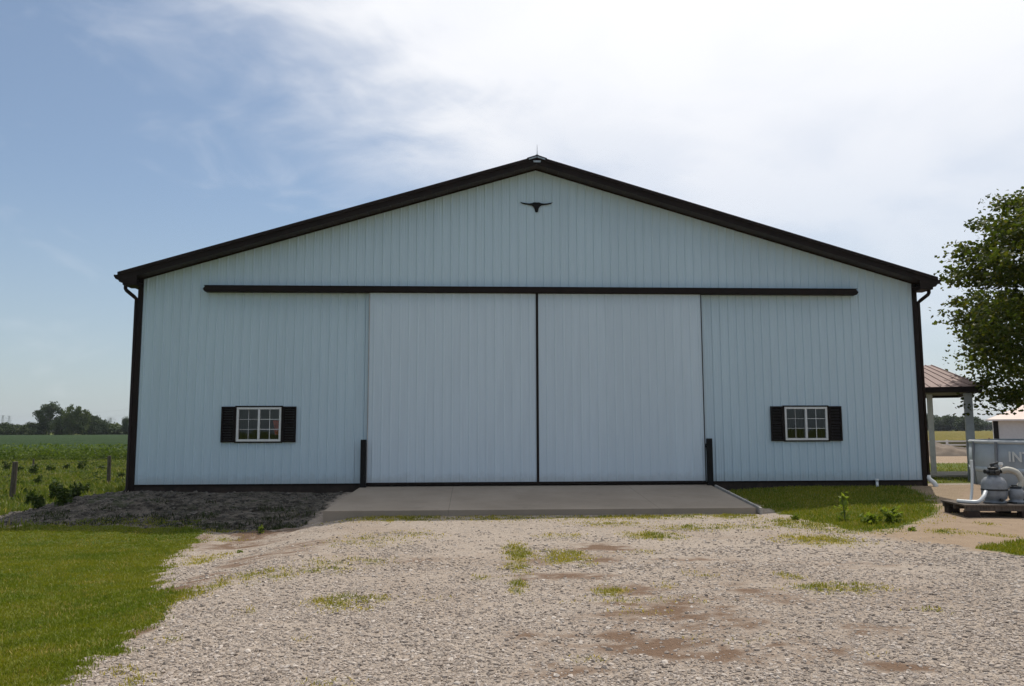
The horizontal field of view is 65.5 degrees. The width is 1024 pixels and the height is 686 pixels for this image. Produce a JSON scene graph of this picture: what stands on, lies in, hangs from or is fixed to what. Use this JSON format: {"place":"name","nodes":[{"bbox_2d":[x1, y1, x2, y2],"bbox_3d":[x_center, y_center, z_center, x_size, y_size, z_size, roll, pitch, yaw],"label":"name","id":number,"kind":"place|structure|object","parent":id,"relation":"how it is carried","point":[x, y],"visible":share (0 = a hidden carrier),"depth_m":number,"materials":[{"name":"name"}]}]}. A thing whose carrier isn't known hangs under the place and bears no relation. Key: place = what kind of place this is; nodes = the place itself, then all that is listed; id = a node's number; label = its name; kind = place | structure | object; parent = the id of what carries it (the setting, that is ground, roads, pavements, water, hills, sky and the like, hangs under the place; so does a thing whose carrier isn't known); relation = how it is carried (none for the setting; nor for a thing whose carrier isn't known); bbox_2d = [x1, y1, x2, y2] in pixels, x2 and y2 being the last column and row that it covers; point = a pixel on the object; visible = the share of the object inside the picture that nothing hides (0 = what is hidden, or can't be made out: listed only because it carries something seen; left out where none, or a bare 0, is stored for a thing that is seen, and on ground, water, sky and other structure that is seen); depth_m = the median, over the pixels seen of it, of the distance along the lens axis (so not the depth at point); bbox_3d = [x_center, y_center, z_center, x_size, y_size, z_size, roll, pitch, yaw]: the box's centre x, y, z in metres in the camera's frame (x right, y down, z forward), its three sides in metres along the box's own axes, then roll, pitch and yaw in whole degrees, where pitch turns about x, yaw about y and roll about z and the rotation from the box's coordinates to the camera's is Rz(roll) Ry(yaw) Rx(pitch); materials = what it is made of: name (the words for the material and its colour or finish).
{"place":"outdoors","nodes":[
{"label":"outdoors","id":0,"kind":"place"},
{"bbox_2d":[0,452,126,530],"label":"pasture grass","id":1,"kind":"structure","parent":0,"point":[7,505],"depth_m":32.35,"materials":[{"name":"green plant"}]},
{"bbox_2d":[0,434,127,456],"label":"soybean field","id":2,"kind":"structure","parent":0,"point":[111,439],"depth_m":124.16,"materials":[{"name":"green plant"}]},
{"bbox_2d":[0,514,215,685],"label":"lawn grass","id":3,"kind":"structure","parent":0,"point":[78,614],"depth_m":9.18,"materials":[{"name":"green plant"}]},
{"bbox_2d":[0,430,1023,685],"bbox_3d":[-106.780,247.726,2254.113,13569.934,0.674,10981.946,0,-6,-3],"label":"ground","id":4,"kind":"structure","parent":0,"point":[1012,522],"depth_m":9.10,"materials":[{"name":"grey gravel"}]},
{"bbox_2d":[2,461,11,469],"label":"weed plant","id":5,"kind":"object","parent":4,"relation":"on","point":[6,466],"visible":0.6,"depth_m":42.17,"materials":[{"name":"green plant"}]},
{"bbox_2d":[0,422,16,434],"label":"bush","id":6,"kind":"object","parent":4,"relation":"on","point":[5,423],"visible":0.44,"depth_m":317.09,"materials":[{"name":"green plant"}]},
{"bbox_2d":[0,424,19,434],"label":"bush","id":7,"kind":"object","parent":4,"relation":"on","point":[5,431],"visible":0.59,"depth_m":315.77,"materials":[{"name":"green plant"}]},
{"bbox_2d":[9,462,17,499],"bbox_3d":[-15.672,4.481,25.008,0.194,1.492,0.171,0,-6,-3],"label":"fence post","id":8,"kind":"object","parent":4,"relation":"on","point":[13,482],"visible":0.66,"depth_m":24.97,"materials":[{"name":"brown wood"}]},
{"bbox_2d":[2,457,108,488],"bbox_3d":[-15.866,4.547,28.081,0.004,0.800,22.494,0,-6,-3],"label":"fence wire","id":9,"kind":"object","parent":8,"relation":"attached to","point":[55,473],"visible":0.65,"depth_m":27.88,"materials":[{"name":"grey metal"}]},
{"bbox_2d":[8,424,43,434],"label":"bush","id":10,"kind":"object","parent":4,"relation":"on","point":[19,427],"visible":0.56,"depth_m":315.52,"materials":[{"name":"green plant"}]},
{"bbox_2d":[23,487,35,504],"bbox_3d":[-13.742,4.438,22.634,0.386,0.654,0.462,3,-7,-24],"label":"weed plant","id":11,"kind":"object","parent":4,"relation":"on","point":[29,497],"visible":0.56,"depth_m":22.61,"materials":[{"name":"green plant"}]},
{"bbox_2d":[15,422,49,434],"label":"bush","id":12,"kind":"object","parent":4,"relation":"on","point":[39,430],"visible":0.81,"depth_m":316.62,"materials":[{"name":"green plant"}]},
{"bbox_2d":[26,464,38,473],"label":"weed plant","id":13,"kind":"object","parent":4,"relation":"on","point":[33,470],"visible":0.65,"depth_m":37.53,"materials":[{"name":"green plant"}]},
{"bbox_2d":[31,475,42,485],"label":"weed plant","id":14,"kind":"object","parent":4,"relation":"on","point":[38,480],"visible":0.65,"depth_m":31.11,"materials":[{"name":"green plant"}]},
{"bbox_2d":[31,494,45,509],"bbox_3d":[-11.388,3.822,19.151,0.376,0.410,0.390,-6,-8,43],"label":"weed plant","id":15,"kind":"object","parent":4,"relation":"on","point":[38,502],"visible":0.89,"depth_m":19.10,"materials":[{"name":"green plant"}]},
{"bbox_2d":[32,401,65,434],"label":"tree","id":16,"kind":"object","parent":4,"relation":"on","point":[49,410],"visible":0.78,"depth_m":317.81,"materials":[{"name":"green plant"}]},
{"bbox_2d":[46,465,55,471],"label":"weed plant","id":17,"kind":"object","parent":4,"relation":"on","point":[49,467],"visible":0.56,"depth_m":40.92,"materials":[{"name":"green plant"}]},
{"bbox_2d":[47,478,63,499],"bbox_3d":[-13.884,4.496,24.243,0.523,0.789,0.603,0,-6,-3],"label":"weed plant","id":18,"kind":"object","parent":4,"relation":"on","point":[53,487],"visible":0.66,"depth_m":24.13,"materials":[{"name":"green plant"}]},
{"bbox_2d":[48,414,69,434],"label":"bush","id":19,"kind":"object","parent":4,"relation":"on","point":[56,427],"visible":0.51,"depth_m":304.44,"materials":[{"name":"green plant"}]},
{"bbox_2d":[53,485,72,506],"bbox_3d":[-10.695,3.641,18.904,0.430,0.547,0.407,0,-6,-3],"label":"weed plant","id":20,"kind":"object","parent":4,"relation":"on","point":[62,497],"visible":1,"depth_m":18.92,"materials":[{"name":"green plant"}]},
{"bbox_2d":[0,443,126,460],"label":"weed strip","id":21,"kind":"object","parent":4,"relation":"on","point":[78,453],"visible":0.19,"depth_m":56.47,"materials":[{"name":"green plant"}]},
{"bbox_2d":[68,481,82,499],"bbox_3d":[-10.892,3.713,19.803,0.427,0.549,0.449,0,-6,-3],"label":"weed plant","id":22,"kind":"object","parent":4,"relation":"on","point":[75,491],"visible":0.79,"depth_m":19.77,"materials":[{"name":"green plant"}]},
{"bbox_2d":[60,404,91,434],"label":"tree","id":23,"kind":"object","parent":4,"relation":"on","point":[78,418],"visible":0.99,"depth_m":297.60,"materials":[{"name":"green plant"}]},
{"bbox_2d":[77,460,87,468],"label":"weed plant","id":24,"kind":"object","parent":4,"relation":"on","point":[79,465],"visible":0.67,"depth_m":42.90,"materials":[{"name":"green plant"}]},
{"bbox_2d":[77,482,89,492],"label":"weed plant","id":25,"kind":"object","parent":4,"relation":"on","point":[86,487],"visible":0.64,"depth_m":26.79,"materials":[{"name":"green plant"}]},
{"bbox_2d":[74,413,93,434],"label":"tree","id":26,"kind":"object","parent":4,"relation":"on","point":[80,429],"visible":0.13,"depth_m":310.88,"materials":[{"name":"green plant"}]},
{"bbox_2d":[78,415,102,434],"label":"bush","id":27,"kind":"object","parent":4,"relation":"on","point":[96,417],"visible":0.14,"depth_m":313.38,"materials":[{"name":"green plant"}]},
{"bbox_2d":[84,419,109,434],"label":"bush","id":28,"kind":"object","parent":4,"relation":"on","point":[98,427],"visible":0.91,"depth_m":309.32,"materials":[{"name":"green plant"}]},
{"bbox_2d":[107,456,110,483],"bbox_3d":[-16.094,5.235,31.770,0.165,1.456,0.151,0,-6,-3],"label":"fence post","id":29,"kind":"object","parent":4,"relation":"on","point":[109,469],"visible":0.66,"depth_m":31.75,"materials":[{"name":"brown wood"}]},
{"bbox_2d":[109,422,121,434],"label":"bush","id":30,"kind":"object","parent":4,"relation":"on","point":[115,424],"visible":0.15,"depth_m":318.21,"materials":[{"name":"green plant"}]},
{"bbox_2d":[105,425,127,434],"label":"bush","id":31,"kind":"object","parent":4,"relation":"on","point":[116,430],"visible":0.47,"depth_m":314.52,"materials":[{"name":"green plant"}]},
{"bbox_2d":[116,472,124,477],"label":"weed plant","id":32,"kind":"object","parent":4,"relation":"on","point":[120,474],"visible":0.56,"depth_m":34.99,"materials":[{"name":"green plant"}]},
{"bbox_2d":[120,416,128,433],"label":"tree","id":33,"kind":"object","parent":4,"relation":"on","point":[124,421],"visible":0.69,"depth_m":310.43,"materials":[{"name":"green plant"}]},
{"bbox_2d":[3,496,315,531],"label":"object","id":34,"kind":"object","parent":4,"relation":"on","point":[211,514],"visible":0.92,"depth_m":17.80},
{"bbox_2d":[0,490,342,532],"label":"earth clods","id":35,"kind":"object","parent":4,"relation":"on","point":[45,508],"visible":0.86,"depth_m":18.71,"materials":[{"name":"brown soil"}]},
{"bbox_2d":[256,525,264,532],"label":"weed plant","id":36,"kind":"object","parent":4,"relation":"on","point":[260,530],"visible":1,"depth_m":16.21,"materials":[{"name":"green plant"}]},
{"bbox_2d":[114,152,940,492],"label":"barn","id":37,"kind":"structure","parent":4,"relation":"on","point":[484,328],"depth_m":21.26,"materials":[{"name":"metal"}]},
{"bbox_2d":[234,406,282,442],"bbox_3d":[-6.606,2.123,20.782,1.226,0.961,0.100,0,-6,-3],"label":"window","id":38,"kind":"structure","parent":37,"relation":"in","point":[237,412],"depth_m":20.75,"materials":[{"name":"white metal"}]},
{"bbox_2d":[273,420,278,434],"bbox_3d":[-6.239,2.237,21.039,0.180,0.380,0.060,0,-6,-3],"label":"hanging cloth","id":39,"kind":"object","parent":37,"relation":"hanging from","point":[276,424],"visible":0.84,"depth_m":21.04,"materials":[{"name":"fabric"}]},
{"bbox_2d":[366,293,537,484],"bbox_3d":[-1.555,1.184,21.018,4.460,5.047,0.102,0,-6,-3],"label":"sliding door","id":40,"kind":"structure","parent":37,"relation":"in","point":[452,377],"depth_m":20.98,"materials":[{"name":"metal"}]},
{"bbox_2d":[521,202,552,211],"bbox_3d":[0.669,-3.705,21.745,0.890,0.282,0.042,0,-6,-3],"label":"longhorn emblem","id":41,"kind":"object","parent":37,"relation":"attached to","point":[536,205],"visible":1,"depth_m":21.73,"materials":[{"name":"black paint"}]},
{"bbox_2d":[537,294,706,483],"bbox_3d":[2.900,1.194,21.231,4.460,5.047,0.102,0,-6,-3],"label":"sliding door","id":42,"kind":"structure","parent":37,"relation":"in","point":[620,382],"depth_m":21.19,"materials":[{"name":"metal"}]},
{"bbox_2d":[783,405,829,441],"bbox_3d":[7.928,2.171,21.473,1.250,0.967,0.100,0,-6,-3],"label":"window","id":43,"kind":"structure","parent":37,"relation":"in","point":[826,407],"depth_m":21.45,"materials":[{"name":"white metal"}]},
{"bbox_2d":[323,483,755,522],"bbox_3d":[0.617,3.946,19.041,9.426,0.845,4.050,0,-6,-3],"label":"concrete apron","id":44,"kind":"object","parent":4,"relation":"on","point":[529,499],"visible":0.43,"depth_m":18.29,"materials":[{"name":"grey concrete"}]},
{"bbox_2d":[60,516,1023,685],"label":"gravel stones","id":45,"kind":"object","parent":4,"relation":"on","point":[440,654],"visible":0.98,"depth_m":6.78,"materials":[{"name":"gravel"}]},
{"bbox_2d":[715,485,761,513],"bbox_3d":[5.341,3.694,18.957,0.050,0.379,3.631,0,-6,-1],"label":"form board","id":46,"kind":"object","parent":4,"relation":"on","point":[758,509],"visible":0.71,"depth_m":18.46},
{"bbox_2d":[790,513,800,519],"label":"weed plant","id":47,"kind":"object","parent":4,"relation":"on","point":[794,517],"visible":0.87,"depth_m":15.81,"materials":[{"name":"green plant"}]},
{"bbox_2d":[833,492,851,520],"bbox_3d":[6.385,3.180,15.367,0.339,0.619,0.295,-5,-8,36],"label":"weed plant","id":48,"kind":"object","parent":4,"relation":"on","point":[844,502],"visible":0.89,"depth_m":15.36,"materials":[{"name":"green plant"}]},
{"bbox_2d":[858,511,882,523],"bbox_3d":[6.679,3.308,14.815,0.423,0.352,0.450,0,-6,-3],"label":"weed plant","id":49,"kind":"object","parent":4,"relation":"on","point":[869,518],"visible":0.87,"depth_m":14.75,"materials":[{"name":"green plant"}]},
{"bbox_2d":[879,505,903,522],"bbox_3d":[7.074,3.249,14.850,0.520,0.435,0.425,0,-6,-3],"label":"weed plant","id":50,"kind":"object","parent":4,"relation":"on","point":[891,515],"visible":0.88,"depth_m":14.78,"materials":[{"name":"green plant"}]},
{"bbox_2d":[908,526,916,530],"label":"weed plant","id":51,"kind":"object","parent":4,"relation":"on","point":[912,528],"visible":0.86,"depth_m":13.72,"materials":[{"name":"green plant"}]},
{"bbox_2d":[927,414,941,429],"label":"tree","id":52,"kind":"object","parent":4,"relation":"on","point":[937,419],"visible":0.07,"depth_m":425.52,"materials":[{"name":"green plant"}]},
{"bbox_2d":[934,415,954,430],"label":"tree","id":53,"kind":"object","parent":4,"relation":"on","point":[936,426],"visible":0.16,"depth_m":439.06,"materials":[{"name":"green plant"}]},
{"bbox_2d":[928,440,965,445],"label":"rail fence","id":54,"kind":"object","parent":4,"relation":"on","point":[946,441],"visible":0.03,"depth_m":67.31,"materials":[{"name":"white plastic"}]},
{"bbox_2d":[935,414,961,430],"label":"tree","id":55,"kind":"object","parent":4,"relation":"on","point":[948,420],"visible":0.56,"depth_m":427.52,"materials":[{"name":"green plant"}]},
{"bbox_2d":[924,365,982,475],"bbox_3d":[12.851,2.839,28.342,6.814,4.027,5.600,-3,-7,22],"label":"open shelter","id":56,"kind":"object","parent":4,"relation":"on","point":[941,383],"visible":0.32,"depth_m":26.04,"materials":[{"name":"brown metal"}]},
{"bbox_2d":[953,416,985,430],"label":"tree","id":57,"kind":"object","parent":4,"relation":"on","point":[959,422],"visible":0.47,"depth_m":407.69,"materials":[{"name":"green plant"}]},
{"bbox_2d":[928,186,1023,415],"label":"maple tree","id":58,"kind":"object","parent":4,"relation":"on","point":[987,331],"visible":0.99,"depth_m":25.02,"materials":[{"name":"green plant"}]},
{"bbox_2d":[975,418,987,430],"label":"tree","id":59,"kind":"object","parent":4,"relation":"on","point":[980,427],"visible":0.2,"depth_m":426.77,"materials":[{"name":"green plant"}]},
{"bbox_2d":[941,500,1023,517],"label":"wooden pallet","id":60,"kind":"object","parent":4,"relation":"on","point":[969,510],"visible":0.76,"depth_m":15.53,"materials":[{"name":"brown wood"}]},
{"bbox_2d":[969,460,973,499],"bbox_3d":[9.388,2.807,16.279,0.194,0.822,0.062,5,-8,-39],"label":"standpipe hose","id":61,"kind":"object","parent":60,"relation":"on","point":[972,479],"visible":0.98,"depth_m":16.30,"materials":[{"name":"white plastic"}]},
{"bbox_2d":[956,490,987,503],"bbox_3d":[9.209,3.061,15.848,0.603,0.266,0.310,-1,-6,11],"label":"drain hose","id":62,"kind":"object","parent":60,"relation":"on","point":[982,497],"visible":1,"depth_m":15.76,"materials":[{"name":"white plastic"}]},
{"bbox_2d":[980,462,1007,503],"bbox_3d":[9.683,2.796,15.995,0.478,0.817,0.478,5,-8,-42],"label":"sand filter","id":63,"kind":"object","parent":60,"relation":"on","point":[994,484],"visible":0.97,"depth_m":15.83,"materials":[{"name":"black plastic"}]},
{"bbox_2d":[1001,467,1023,487],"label":"filter hose","id":64,"kind":"object","parent":63,"relation":"attached to","point":[1017,474],"visible":1,"depth_m":15.88,"materials":[{"name":"white plastic"}]},
{"bbox_2d":[1007,485,1023,503],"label":"pump","id":65,"kind":"object","parent":60,"relation":"on","point":[1015,494],"visible":1,"depth_m":15.76,"materials":[{"name":"black plastic"}]},
{"bbox_2d":[982,421,992,430],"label":"tree","id":66,"kind":"object","parent":4,"relation":"on","point":[989,426],"visible":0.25,"depth_m":608.54,"materials":[{"name":"green plant"}]},
{"bbox_2d":[967,439,1023,489],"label":"metal container","id":67,"kind":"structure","parent":4,"relation":"on","point":[982,454],"depth_m":21.33,"materials":[{"name":"plastic"}]},
{"bbox_2d":[985,405,1023,438],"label":"white shed","id":68,"kind":"structure","parent":4,"relation":"on","point":[1010,426],"depth_m":64.10,"materials":[{"name":"plastic"}]},
{"bbox_2d":[0,0,1023,424],"label":"sky","id":69,"kind":"structure","parent":0,"point":[133,133],"materials":[{"name":"blue"}]},
{"bbox_2d":[100,512,1021,685],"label":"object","id":70,"kind":"structure","parent":0,"point":[180,592],"depth_m":11.85,"materials":[{"name":"green plant"}]},
{"bbox_2d":[728,481,1023,555],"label":"side lawn grass","id":71,"kind":"structure","parent":0,"point":[906,508],"depth_m":17.91,"materials":[{"name":"green plant"}]},
{"bbox_2d":[928,442,966,455],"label":"earth bank","id":72,"kind":"structure","parent":0,"point":[944,450],"depth_m":47.19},
{"bbox_2d":[930,471,967,476],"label":"path","id":73,"kind":"structure","parent":0,"point":[952,473],"depth_m":25.64,"materials":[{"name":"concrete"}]},
{"bbox_2d":[930,462,970,482],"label":"yard grass","id":74,"kind":"structure","parent":0,"point":[951,466],"depth_m":28.71,"materials":[{"name":"green plant"}]},
{"bbox_2d":[928,431,992,446],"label":"yellowing crop field","id":75,"kind":"structure","parent":0,"point":[950,435],"depth_m":151.68,"materials":[{"name":"yellow plant"}]}
]}

